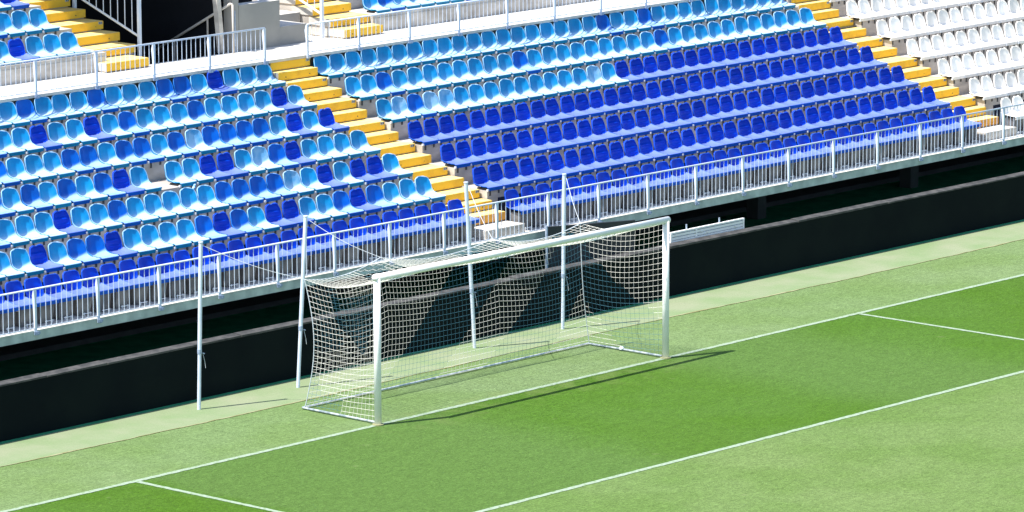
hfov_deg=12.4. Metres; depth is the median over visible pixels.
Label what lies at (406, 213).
front row seat
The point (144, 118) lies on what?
bucket seat
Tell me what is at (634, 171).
front row seat
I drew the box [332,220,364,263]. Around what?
front row seat
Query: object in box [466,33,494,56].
bucket seat
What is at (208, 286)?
front row seat
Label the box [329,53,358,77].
bucket seat
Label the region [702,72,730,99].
ribbed seat
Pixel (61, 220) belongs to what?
ribbed seat
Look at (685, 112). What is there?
ribbed seat
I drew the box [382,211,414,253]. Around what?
front row seat
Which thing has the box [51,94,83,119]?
bucket seat
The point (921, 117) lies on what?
front row seat
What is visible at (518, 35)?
bucket seat
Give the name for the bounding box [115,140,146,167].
bucket seat
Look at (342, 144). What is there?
bucket seat
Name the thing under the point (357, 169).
ribbed seat
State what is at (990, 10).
white seat
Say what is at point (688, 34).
bucket seat
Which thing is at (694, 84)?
ribbed seat
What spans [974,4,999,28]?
white seat
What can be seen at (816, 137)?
front row seat
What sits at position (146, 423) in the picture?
turf border
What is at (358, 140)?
bucket seat
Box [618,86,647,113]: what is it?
ribbed seat
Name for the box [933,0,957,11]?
white seat
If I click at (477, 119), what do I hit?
ribbed seat
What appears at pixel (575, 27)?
bucket seat
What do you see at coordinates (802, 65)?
ribbed seat
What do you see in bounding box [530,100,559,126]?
ribbed seat
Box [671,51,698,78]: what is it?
ribbed seat
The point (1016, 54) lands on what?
white seat
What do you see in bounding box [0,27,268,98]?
railing
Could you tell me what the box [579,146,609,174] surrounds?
ribbed seat
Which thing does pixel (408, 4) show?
bucket seat
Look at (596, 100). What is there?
ribbed seat
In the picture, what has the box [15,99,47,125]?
bucket seat
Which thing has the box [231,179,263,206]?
bucket seat
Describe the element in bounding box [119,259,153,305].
front row seat
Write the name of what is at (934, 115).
front row seat
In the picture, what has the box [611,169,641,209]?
front row seat
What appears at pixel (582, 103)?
ribbed seat
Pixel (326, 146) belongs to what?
bucket seat
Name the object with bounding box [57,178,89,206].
bucket seat
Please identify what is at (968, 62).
white seat
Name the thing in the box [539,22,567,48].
bucket seat
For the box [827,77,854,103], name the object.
ribbed seat
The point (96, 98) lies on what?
bucket seat
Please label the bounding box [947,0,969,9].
white seat
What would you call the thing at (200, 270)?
net pole
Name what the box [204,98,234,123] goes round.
bucket seat
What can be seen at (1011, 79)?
white seat
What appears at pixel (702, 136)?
ribbed seat
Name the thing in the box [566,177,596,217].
front row seat
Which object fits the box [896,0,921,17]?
white seat
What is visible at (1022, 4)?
white seat
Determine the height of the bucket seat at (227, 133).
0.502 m
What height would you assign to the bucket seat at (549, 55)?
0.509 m
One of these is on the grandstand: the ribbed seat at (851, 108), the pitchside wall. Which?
the ribbed seat at (851, 108)
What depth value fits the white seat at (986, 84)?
101.33 m
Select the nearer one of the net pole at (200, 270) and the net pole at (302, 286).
the net pole at (200, 270)
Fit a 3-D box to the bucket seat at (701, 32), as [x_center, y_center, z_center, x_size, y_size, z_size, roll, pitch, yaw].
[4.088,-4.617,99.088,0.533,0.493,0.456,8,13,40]
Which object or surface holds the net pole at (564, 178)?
on the turf border
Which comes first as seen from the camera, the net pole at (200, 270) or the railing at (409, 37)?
the net pole at (200, 270)
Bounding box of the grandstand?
[0,0,1023,360]
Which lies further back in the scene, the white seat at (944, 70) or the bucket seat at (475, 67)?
the white seat at (944, 70)
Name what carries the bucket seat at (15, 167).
on the grandstand
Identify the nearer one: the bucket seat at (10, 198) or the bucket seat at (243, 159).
the bucket seat at (10, 198)
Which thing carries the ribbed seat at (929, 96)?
on the grandstand
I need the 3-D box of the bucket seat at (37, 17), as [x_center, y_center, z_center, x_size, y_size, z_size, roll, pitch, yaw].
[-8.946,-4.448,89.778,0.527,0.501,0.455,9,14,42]
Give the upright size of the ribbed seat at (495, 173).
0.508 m
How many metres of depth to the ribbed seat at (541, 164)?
90.78 m
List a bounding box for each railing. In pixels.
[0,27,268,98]
[0,103,1023,335]
[305,0,693,57]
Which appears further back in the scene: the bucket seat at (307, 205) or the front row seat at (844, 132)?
the front row seat at (844, 132)
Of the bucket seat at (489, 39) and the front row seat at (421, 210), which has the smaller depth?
the front row seat at (421, 210)
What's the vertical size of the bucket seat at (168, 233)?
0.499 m
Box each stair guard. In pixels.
[72,0,141,56]
[257,0,323,37]
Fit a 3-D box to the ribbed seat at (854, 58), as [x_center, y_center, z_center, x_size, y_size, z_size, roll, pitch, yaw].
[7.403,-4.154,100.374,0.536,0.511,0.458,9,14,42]
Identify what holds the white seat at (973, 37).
on the grandstand
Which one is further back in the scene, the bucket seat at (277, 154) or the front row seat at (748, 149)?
the front row seat at (748, 149)
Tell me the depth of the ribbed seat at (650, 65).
96.76 m
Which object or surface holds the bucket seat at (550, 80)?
on the grandstand
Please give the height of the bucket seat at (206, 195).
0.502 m
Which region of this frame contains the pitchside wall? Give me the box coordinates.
[0,171,1023,441]
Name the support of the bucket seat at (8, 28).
on the grandstand
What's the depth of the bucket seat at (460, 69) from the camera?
93.72 m
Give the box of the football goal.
[302,216,670,425]
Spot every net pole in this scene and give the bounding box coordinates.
[197,241,301,409]
[296,215,378,387]
[464,182,492,347]
[561,173,579,328]
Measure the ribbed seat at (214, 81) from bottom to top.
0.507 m
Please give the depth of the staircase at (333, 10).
94.57 m
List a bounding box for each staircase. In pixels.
[18,0,148,72]
[252,0,382,38]
[268,58,524,239]
[784,0,1016,140]
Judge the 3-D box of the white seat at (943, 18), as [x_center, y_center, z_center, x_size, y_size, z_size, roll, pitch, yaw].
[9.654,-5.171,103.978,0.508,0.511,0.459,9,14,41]
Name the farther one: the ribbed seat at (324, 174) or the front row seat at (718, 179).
the front row seat at (718, 179)
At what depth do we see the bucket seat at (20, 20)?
89.56 m
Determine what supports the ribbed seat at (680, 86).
on the grandstand
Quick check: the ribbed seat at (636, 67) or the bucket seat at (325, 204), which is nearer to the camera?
the bucket seat at (325, 204)
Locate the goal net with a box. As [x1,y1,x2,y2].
[304,223,662,415]
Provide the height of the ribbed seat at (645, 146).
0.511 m
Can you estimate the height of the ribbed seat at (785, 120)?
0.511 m
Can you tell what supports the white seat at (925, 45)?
on the grandstand
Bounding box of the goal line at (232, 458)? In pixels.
[0,274,1023,511]
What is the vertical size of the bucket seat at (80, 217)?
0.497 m
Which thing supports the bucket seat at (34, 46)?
on the grandstand
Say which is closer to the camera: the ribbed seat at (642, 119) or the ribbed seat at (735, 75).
the ribbed seat at (642, 119)
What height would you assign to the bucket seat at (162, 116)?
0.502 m
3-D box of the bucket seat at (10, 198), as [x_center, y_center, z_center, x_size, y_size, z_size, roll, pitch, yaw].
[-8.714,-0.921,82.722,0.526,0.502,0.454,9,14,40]
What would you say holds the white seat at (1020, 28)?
on the grandstand
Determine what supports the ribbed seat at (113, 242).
on the grandstand
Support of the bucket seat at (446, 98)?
on the grandstand
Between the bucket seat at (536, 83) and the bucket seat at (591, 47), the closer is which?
the bucket seat at (536, 83)
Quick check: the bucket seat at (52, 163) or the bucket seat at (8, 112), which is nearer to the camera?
the bucket seat at (52, 163)
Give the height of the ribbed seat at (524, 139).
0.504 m
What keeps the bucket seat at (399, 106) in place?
on the grandstand
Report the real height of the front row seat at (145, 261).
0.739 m
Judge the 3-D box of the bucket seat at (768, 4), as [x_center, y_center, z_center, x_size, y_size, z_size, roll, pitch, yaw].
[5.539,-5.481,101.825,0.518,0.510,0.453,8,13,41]
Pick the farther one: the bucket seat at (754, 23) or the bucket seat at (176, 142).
the bucket seat at (754, 23)
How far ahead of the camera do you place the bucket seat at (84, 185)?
84.15 m
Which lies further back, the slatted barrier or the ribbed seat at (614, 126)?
the ribbed seat at (614, 126)
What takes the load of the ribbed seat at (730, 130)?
on the grandstand
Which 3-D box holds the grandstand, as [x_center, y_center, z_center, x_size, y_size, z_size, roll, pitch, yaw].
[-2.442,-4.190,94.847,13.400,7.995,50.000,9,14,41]
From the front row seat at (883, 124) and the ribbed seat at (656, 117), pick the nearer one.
the ribbed seat at (656, 117)
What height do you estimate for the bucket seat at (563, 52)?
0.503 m
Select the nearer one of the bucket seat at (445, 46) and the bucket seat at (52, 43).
the bucket seat at (52, 43)
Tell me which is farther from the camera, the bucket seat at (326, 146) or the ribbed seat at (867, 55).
the ribbed seat at (867, 55)
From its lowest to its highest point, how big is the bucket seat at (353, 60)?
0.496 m
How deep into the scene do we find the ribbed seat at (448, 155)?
89.94 m
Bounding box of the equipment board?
[545,220,634,267]
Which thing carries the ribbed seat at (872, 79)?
on the grandstand
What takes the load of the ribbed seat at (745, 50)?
on the grandstand
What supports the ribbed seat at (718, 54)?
on the grandstand
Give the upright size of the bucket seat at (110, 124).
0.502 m
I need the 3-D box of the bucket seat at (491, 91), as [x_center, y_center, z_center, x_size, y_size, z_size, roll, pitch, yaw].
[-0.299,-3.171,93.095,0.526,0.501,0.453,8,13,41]
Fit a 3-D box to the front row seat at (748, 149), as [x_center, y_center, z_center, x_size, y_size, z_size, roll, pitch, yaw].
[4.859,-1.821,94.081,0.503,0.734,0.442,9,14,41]
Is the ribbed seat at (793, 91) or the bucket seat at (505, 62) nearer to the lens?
the bucket seat at (505, 62)
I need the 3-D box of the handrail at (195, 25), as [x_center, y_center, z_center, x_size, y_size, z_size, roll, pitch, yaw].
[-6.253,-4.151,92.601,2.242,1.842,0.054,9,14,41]
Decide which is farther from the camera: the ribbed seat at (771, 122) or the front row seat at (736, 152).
the ribbed seat at (771, 122)
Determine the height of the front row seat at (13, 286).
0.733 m
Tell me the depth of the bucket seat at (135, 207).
83.98 m
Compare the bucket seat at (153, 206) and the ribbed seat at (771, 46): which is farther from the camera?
the ribbed seat at (771, 46)
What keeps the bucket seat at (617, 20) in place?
on the grandstand
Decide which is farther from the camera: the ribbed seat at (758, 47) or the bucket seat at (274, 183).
the ribbed seat at (758, 47)
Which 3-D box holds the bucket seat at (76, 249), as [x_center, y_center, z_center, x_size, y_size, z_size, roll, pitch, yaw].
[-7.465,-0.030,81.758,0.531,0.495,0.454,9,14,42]
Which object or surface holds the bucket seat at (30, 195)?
on the grandstand
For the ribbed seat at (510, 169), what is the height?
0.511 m
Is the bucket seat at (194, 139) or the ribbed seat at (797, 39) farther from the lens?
the ribbed seat at (797, 39)
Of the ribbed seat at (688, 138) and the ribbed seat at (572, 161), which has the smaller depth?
the ribbed seat at (572, 161)
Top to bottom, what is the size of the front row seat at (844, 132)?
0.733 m
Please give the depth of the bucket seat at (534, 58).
95.34 m
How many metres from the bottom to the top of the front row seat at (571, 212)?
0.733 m
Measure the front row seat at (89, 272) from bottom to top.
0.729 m
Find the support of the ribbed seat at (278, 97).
on the grandstand
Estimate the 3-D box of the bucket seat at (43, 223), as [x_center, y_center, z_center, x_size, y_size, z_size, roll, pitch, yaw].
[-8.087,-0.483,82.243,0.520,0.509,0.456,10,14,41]
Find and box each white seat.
[829,0,841,5]
[846,0,872,25]
[859,0,884,23]
[871,0,897,21]
[877,19,902,44]
[883,0,909,19]
[889,17,915,42]
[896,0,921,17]
[901,15,927,40]
[907,39,933,64]
[908,0,933,15]
[913,13,939,38]
[919,36,945,61]
[920,0,945,13]
[926,11,951,36]
[932,34,958,59]
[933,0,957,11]
[938,9,963,34]
[938,58,964,83]
[944,32,970,57]
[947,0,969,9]
[950,7,975,32]
[950,56,976,81]
[956,31,981,55]
[961,6,987,30]
[962,54,988,79]
[968,0,980,7]
[968,28,993,53]
[969,78,995,103]
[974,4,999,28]
[974,52,1000,77]
[980,26,1005,51]
[981,0,991,5]
[981,75,1007,101]
[985,2,1010,26]
[986,50,1012,74]
[992,25,1017,49]
[993,73,1019,98]
[997,0,1022,24]
[999,48,1023,72]
[1001,97,1023,133]
[1004,23,1023,47]
[1005,72,1023,96]
[1008,0,1023,18]
[1011,46,1023,62]
[1012,95,1023,131]
[1016,21,1023,36]
[1018,69,1023,85]
[1020,0,1023,11]
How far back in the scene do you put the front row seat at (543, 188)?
89.56 m
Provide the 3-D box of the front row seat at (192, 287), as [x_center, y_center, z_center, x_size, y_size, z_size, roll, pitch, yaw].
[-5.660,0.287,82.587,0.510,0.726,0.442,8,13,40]
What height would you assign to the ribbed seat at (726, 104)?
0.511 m
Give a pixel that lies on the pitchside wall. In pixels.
(38, 403)
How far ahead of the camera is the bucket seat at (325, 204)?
86.39 m
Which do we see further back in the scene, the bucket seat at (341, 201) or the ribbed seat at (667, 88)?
the ribbed seat at (667, 88)
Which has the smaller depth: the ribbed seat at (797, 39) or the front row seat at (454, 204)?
the front row seat at (454, 204)
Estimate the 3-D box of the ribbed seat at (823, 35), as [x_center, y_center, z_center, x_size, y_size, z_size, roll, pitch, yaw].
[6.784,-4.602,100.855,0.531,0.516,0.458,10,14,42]
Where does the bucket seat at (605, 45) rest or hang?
on the grandstand
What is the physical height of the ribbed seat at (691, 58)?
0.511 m
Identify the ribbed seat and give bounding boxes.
[0,0,29,11]
[8,38,39,62]
[29,244,63,274]
[30,124,62,151]
[52,209,86,238]
[83,116,115,143]
[104,231,137,260]
[112,169,144,197]
[199,155,231,181]
[207,70,237,96]
[213,211,245,240]
[217,152,248,179]
[265,202,297,230]
[271,87,301,114]
[282,199,314,227]
[284,141,315,168]
[286,113,316,139]
[316,164,347,191]
[318,108,349,133]
[349,188,381,215]
[350,158,381,185]
[366,155,397,183]
[408,120,438,149]
[423,118,453,145]
[439,115,468,142]
[440,143,470,172]
[454,113,484,139]
[455,140,486,167]
[470,110,499,137]
[471,137,501,164]
[472,166,503,195]
[485,108,515,134]
[486,135,516,162]
[488,163,518,190]
[500,105,530,131]
[502,132,532,159]
[503,160,533,189]
[515,102,544,129]
[517,130,547,156]
[519,157,549,184]
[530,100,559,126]
[532,127,562,154]
[534,155,562,182]
[545,98,574,123]
[547,124,576,151]
[549,152,579,180]
[560,95,589,123]
[562,122,591,148]
[564,149,594,177]
[574,93,603,119]
[577,119,606,146]
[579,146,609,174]
[589,90,618,117]
[591,117,620,145]
[594,144,624,172]
[604,88,632,114]
[606,114,635,141]
[609,141,638,170]
[615,60,643,87]
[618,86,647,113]
[620,112,649,140]
[623,139,653,167]
[630,58,658,85]
[632,84,660,109]
[635,110,664,137]
[638,136,667,164]
[643,56,671,83]
[646,81,674,108]
[649,107,678,135]
[653,133,682,160]
[657,54,685,80]
[660,79,688,106]
[664,104,692,132]
[667,131,696,159]
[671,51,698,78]
[674,77,702,103]
[678,102,706,130]
[681,129,710,156]
[684,50,712,76]
[688,74,716,101]
[692,100,720,127]
[696,126,724,154]
[698,47,725,73]
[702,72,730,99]
[706,97,734,125]
[710,123,738,151]
[712,45,739,71]
[715,70,743,96]
[719,95,747,122]
[723,121,752,148]
[725,43,752,69]
[729,67,757,94]
[733,93,761,120]
[737,119,766,146]
[738,41,766,67]
[743,65,770,92]
[747,90,775,117]
[751,116,779,143]
[752,39,779,65]
[756,63,784,89]
[761,88,788,115]
[764,37,792,62]
[765,114,793,141]
[769,60,797,87]
[774,86,802,112]
[778,34,805,60]
[778,111,806,138]
[782,59,810,85]
[787,83,815,110]
[791,32,818,58]
[792,109,820,136]
[796,56,823,82]
[801,81,828,108]
[804,31,831,56]
[805,107,833,133]
[809,54,836,80]
[814,79,841,105]
[817,28,843,54]
[819,105,847,131]
[822,52,849,78]
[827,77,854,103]
[830,26,856,52]
[832,102,860,128]
[835,50,861,76]
[840,74,867,101]
[845,100,873,126]
[847,48,874,74]
[853,72,880,98]
[858,97,885,123]
[860,46,887,71]
[865,70,893,96]
[871,95,899,121]
[879,68,905,94]
[884,93,911,119]
[891,65,918,92]
[897,90,924,116]
[909,88,937,114]
[922,86,949,111]
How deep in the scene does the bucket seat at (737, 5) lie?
101.29 m
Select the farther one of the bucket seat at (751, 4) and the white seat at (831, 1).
the white seat at (831, 1)
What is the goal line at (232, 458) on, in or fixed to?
on the ground
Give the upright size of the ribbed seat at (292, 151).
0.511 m
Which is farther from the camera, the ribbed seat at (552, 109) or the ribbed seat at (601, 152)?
the ribbed seat at (552, 109)
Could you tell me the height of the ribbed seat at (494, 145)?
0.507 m
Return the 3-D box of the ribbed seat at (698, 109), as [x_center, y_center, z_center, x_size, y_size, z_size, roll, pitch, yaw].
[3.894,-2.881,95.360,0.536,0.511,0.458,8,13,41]
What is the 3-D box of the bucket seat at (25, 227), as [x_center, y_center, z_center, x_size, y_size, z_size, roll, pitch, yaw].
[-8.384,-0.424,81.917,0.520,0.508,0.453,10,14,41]
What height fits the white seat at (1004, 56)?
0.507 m
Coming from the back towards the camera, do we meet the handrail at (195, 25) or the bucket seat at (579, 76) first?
the bucket seat at (579, 76)
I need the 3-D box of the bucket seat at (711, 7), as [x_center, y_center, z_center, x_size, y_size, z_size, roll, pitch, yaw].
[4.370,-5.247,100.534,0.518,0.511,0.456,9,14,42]
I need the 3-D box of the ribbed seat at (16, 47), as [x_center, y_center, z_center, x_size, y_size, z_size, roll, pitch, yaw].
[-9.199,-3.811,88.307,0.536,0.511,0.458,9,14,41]
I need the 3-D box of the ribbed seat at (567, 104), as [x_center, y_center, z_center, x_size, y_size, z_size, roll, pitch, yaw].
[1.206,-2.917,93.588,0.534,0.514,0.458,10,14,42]
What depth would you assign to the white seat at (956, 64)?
101.82 m
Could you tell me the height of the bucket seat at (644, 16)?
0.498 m
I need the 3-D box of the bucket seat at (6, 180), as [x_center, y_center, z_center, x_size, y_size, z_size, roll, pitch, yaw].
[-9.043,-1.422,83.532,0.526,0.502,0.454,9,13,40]
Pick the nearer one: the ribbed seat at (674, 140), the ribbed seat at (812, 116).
the ribbed seat at (674, 140)
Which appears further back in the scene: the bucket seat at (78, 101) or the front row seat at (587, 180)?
the front row seat at (587, 180)
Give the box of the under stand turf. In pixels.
[0,156,1023,443]
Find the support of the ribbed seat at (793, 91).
on the grandstand
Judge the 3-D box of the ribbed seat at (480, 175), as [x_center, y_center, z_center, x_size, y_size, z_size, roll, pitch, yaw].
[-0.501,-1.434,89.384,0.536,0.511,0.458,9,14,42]
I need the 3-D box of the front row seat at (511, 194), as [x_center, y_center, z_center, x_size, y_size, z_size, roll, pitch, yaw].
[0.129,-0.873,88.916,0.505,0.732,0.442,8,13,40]
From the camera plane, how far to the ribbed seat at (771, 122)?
95.94 m
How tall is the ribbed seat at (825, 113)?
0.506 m
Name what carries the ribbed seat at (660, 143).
on the grandstand
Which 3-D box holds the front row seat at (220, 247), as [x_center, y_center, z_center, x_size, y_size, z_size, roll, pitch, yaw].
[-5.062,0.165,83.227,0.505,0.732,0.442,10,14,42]
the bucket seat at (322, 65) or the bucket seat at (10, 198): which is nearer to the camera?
the bucket seat at (10, 198)
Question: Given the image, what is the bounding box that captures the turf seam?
[0,239,1022,466]
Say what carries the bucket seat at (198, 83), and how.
on the grandstand
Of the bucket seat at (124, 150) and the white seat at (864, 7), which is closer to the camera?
the bucket seat at (124, 150)
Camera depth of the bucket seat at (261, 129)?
88.51 m
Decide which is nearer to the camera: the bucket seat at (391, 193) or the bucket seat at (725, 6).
the bucket seat at (391, 193)
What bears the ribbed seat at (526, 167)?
on the grandstand
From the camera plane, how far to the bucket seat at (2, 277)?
80.11 m
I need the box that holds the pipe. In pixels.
[234,11,235,52]
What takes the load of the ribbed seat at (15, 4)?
on the grandstand
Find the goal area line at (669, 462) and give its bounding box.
[137,313,1023,511]
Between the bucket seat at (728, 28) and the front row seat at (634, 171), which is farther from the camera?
the bucket seat at (728, 28)
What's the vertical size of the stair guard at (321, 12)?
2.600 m
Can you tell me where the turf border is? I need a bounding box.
[0,221,1023,465]
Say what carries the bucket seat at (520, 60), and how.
on the grandstand
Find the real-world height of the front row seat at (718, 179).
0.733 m
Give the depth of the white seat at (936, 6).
104.82 m
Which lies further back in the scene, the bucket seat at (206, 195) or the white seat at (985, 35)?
the white seat at (985, 35)
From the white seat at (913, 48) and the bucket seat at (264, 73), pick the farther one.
the white seat at (913, 48)
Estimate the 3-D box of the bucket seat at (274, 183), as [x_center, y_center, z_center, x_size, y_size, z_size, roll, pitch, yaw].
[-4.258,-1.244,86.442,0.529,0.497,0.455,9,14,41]
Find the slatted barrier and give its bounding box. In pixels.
[669,218,744,242]
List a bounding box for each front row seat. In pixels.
[0,286,20,331]
[5,280,39,327]
[24,277,59,322]
[43,273,76,319]
[62,270,95,315]
[81,267,115,312]
[100,263,133,308]
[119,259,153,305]
[137,256,171,301]
[155,253,188,297]
[173,250,207,293]
[192,246,225,290]
[210,243,243,287]
[228,239,260,283]
[245,236,275,280]
[263,233,296,276]
[281,230,313,273]
[298,227,330,270]
[315,223,347,266]
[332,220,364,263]
[349,217,381,260]
[365,215,397,257]
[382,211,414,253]
[398,208,430,250]
[414,205,446,247]
[431,202,462,243]
[448,199,478,240]
[504,189,535,230]
[521,186,551,226]
[535,183,566,223]
[551,180,581,220]
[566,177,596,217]
[581,174,612,214]
[596,172,626,212]
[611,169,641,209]
[627,166,655,206]
[641,164,671,203]
[655,161,685,200]
[670,158,699,197]
[685,155,714,194]
[699,153,728,192]
[714,150,740,189]
[727,148,757,186]
[742,145,771,184]
[755,143,784,181]
[770,140,798,178]
[783,138,812,175]
[797,135,825,173]
[811,132,839,170]
[824,130,851,167]
[837,127,865,165]
[850,125,875,162]
[864,123,891,160]
[877,120,905,157]
[890,118,917,154]
[903,116,930,152]
[916,113,943,149]
[929,111,956,147]
[941,108,968,145]
[954,106,981,142]
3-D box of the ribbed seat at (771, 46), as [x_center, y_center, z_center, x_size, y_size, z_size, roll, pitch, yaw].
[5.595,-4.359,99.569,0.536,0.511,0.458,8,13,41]
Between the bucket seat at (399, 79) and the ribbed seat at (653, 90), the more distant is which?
the ribbed seat at (653, 90)
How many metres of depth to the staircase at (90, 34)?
90.66 m
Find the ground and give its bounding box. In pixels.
[0,239,1023,511]
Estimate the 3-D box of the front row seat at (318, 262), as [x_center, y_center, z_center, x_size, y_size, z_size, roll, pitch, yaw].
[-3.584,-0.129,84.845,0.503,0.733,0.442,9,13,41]
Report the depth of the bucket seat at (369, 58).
92.92 m
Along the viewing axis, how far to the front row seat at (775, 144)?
94.73 m
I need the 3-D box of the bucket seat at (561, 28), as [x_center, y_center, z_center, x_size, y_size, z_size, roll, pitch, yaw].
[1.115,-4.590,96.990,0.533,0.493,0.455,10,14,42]
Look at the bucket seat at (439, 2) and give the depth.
96.47 m
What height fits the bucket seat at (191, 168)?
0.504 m
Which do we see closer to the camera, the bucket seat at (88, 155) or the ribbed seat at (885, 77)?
the bucket seat at (88, 155)
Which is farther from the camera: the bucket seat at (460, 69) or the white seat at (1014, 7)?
the white seat at (1014, 7)
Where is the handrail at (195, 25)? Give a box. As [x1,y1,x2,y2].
[155,3,234,60]
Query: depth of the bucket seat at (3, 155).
84.31 m
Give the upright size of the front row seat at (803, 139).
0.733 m
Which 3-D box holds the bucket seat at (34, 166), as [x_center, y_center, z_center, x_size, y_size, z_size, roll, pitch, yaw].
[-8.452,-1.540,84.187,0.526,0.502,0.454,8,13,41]
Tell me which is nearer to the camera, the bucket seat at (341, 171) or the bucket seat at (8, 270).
the bucket seat at (8, 270)
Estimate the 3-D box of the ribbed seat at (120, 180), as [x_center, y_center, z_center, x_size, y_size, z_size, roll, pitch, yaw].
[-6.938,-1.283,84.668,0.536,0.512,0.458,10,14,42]
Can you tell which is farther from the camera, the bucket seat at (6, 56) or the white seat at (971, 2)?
the white seat at (971, 2)
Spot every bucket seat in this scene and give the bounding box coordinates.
[0,2,11,13]
[0,13,24,38]
[0,32,7,40]
[0,41,21,65]
[0,102,30,128]
[0,118,11,131]
[0,130,25,157]
[0,151,6,160]
[0,161,20,188]
[0,198,15,219]
[0,219,29,248]
[0,239,10,251]
[0,251,24,281]
[0,275,5,284]
[1,187,34,216]
[6,157,38,184]
[10,248,43,277]
[11,10,41,36]
[11,127,43,154]
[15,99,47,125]
[15,215,48,244]
[20,184,52,212]
[24,154,57,182]
[25,36,56,60]
[29,8,59,34]
[34,96,65,122]
[34,212,66,241]
[38,182,71,210]
[42,151,74,178]
[43,34,73,58]
[47,122,79,149]
[48,241,81,270]
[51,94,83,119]
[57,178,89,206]
[59,32,90,55]
[61,149,93,176]
[66,119,97,146]
[67,238,100,267]
[69,91,100,117]
[70,206,103,234]
[75,176,107,203]
[79,145,111,173]
[85,235,118,263]
[87,89,118,114]
[89,203,122,231]
[93,173,125,200]
[97,142,129,170]
[101,114,132,140]
[104,86,135,112]
[108,200,140,228]
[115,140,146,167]
[118,111,149,137]
[121,84,152,109]
[122,228,155,257]
[126,197,158,224]
[129,166,161,194]
[132,137,164,167]
[136,108,167,134]
[138,81,169,106]
[140,224,173,253]
[144,194,176,222]
[150,134,181,161]
[153,105,183,132]
[156,79,186,103]
[158,222,191,250]
[161,191,193,219]
[164,161,196,187]
[167,132,198,158]
[170,103,201,129]
[173,76,203,101]
[176,219,209,246]
[179,187,211,215]
[182,158,213,185]
[185,129,216,155]
[187,100,217,126]
[190,74,220,98]
[194,215,227,243]
[197,185,228,212]
[202,126,232,152]
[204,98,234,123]
[215,181,246,209]
[219,123,250,149]
[221,96,251,121]
[222,69,252,93]
[230,209,262,237]
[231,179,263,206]
[234,149,265,176]
[236,120,266,146]
[237,93,268,118]
[239,66,269,90]
[247,206,279,234]
[249,176,280,203]
[251,146,282,173]
[252,118,282,144]
[254,90,284,116]
[255,64,285,88]
[266,173,297,200]
[268,144,298,170]
[269,116,299,141]
[283,170,314,197]
[287,85,316,110]
[298,197,330,224]
[300,167,331,194]
[301,139,331,165]
[302,110,332,136]
[313,55,342,83]
[316,194,347,221]
[317,136,348,162]
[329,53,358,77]
[332,191,363,218]
[333,133,364,159]
[333,161,363,189]
[345,51,374,74]
[345,76,374,105]
[350,130,380,157]
[360,48,389,72]
[360,74,390,99]
[362,0,390,13]
[366,185,396,212]
[375,72,405,97]
[376,46,405,71]
[376,98,405,127]
[378,0,404,11]
[382,153,412,180]
[382,182,413,209]
[391,44,420,67]
[391,70,421,94]
[391,96,421,122]
[393,0,420,9]
[399,178,429,206]
[406,42,435,65]
[407,67,436,92]
[407,94,436,119]
[410,0,434,7]
[415,176,445,203]
[422,39,450,63]
[422,64,451,89]
[422,91,452,116]
[427,0,449,5]
[437,37,465,61]
[437,62,466,87]
[438,89,467,114]
[449,0,463,3]
[451,35,480,59]
[452,60,481,85]
[453,86,482,111]
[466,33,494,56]
[467,58,496,82]
[468,84,497,109]
[481,31,509,54]
[482,55,511,80]
[483,82,512,107]
[496,29,524,52]
[497,53,525,78]
[499,79,527,104]
[510,27,538,50]
[512,51,540,77]
[514,77,542,103]
[525,24,552,50]
[526,49,555,73]
[528,74,557,99]
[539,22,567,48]
[542,46,569,72]
[543,72,571,96]
[553,20,581,44]
[556,44,583,69]
[557,70,586,95]
[567,18,595,41]
[570,42,598,67]
[572,68,600,92]
[582,16,609,39]
[584,40,611,66]
[586,65,614,92]
[595,15,623,37]
[598,38,625,64]
[601,63,628,90]
[609,12,636,37]
[612,36,639,62]
[623,10,650,35]
[626,34,653,60]
[637,8,664,33]
[640,31,667,57]
[651,6,677,31]
[654,29,681,55]
[664,4,691,29]
[668,27,695,53]
[678,2,704,27]
[681,25,708,51]
[691,0,717,25]
[694,24,721,49]
[705,0,731,23]
[708,21,734,47]
[717,0,743,21]
[721,19,747,44]
[730,0,756,19]
[734,17,761,42]
[744,0,769,17]
[747,15,774,40]
[757,0,782,15]
[760,13,787,38]
[771,0,795,13]
[773,11,800,36]
[786,10,812,34]
[799,8,826,32]
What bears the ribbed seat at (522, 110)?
on the grandstand
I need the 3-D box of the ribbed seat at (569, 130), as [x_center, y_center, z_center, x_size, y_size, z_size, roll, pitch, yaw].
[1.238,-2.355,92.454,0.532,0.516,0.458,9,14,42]
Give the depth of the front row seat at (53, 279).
80.31 m
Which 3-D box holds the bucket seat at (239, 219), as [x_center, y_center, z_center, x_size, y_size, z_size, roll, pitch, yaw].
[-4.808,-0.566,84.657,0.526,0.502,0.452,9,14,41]
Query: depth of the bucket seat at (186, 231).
83.82 m
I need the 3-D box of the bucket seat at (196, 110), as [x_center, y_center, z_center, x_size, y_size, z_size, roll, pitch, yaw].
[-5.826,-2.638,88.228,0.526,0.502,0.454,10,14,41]
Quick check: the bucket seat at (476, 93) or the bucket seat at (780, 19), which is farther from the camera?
the bucket seat at (780, 19)
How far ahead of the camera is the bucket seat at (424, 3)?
96.28 m
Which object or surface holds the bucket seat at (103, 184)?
on the grandstand
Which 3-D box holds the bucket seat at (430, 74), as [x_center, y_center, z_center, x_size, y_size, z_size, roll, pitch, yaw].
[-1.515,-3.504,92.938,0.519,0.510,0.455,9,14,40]
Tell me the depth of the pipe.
91.96 m
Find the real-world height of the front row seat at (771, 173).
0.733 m
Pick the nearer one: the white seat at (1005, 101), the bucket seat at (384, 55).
the bucket seat at (384, 55)
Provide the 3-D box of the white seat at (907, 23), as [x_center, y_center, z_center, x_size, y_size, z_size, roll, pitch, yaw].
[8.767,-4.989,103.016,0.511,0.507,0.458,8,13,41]
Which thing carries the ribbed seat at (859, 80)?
on the grandstand
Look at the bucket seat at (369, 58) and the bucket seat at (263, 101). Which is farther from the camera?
the bucket seat at (369, 58)

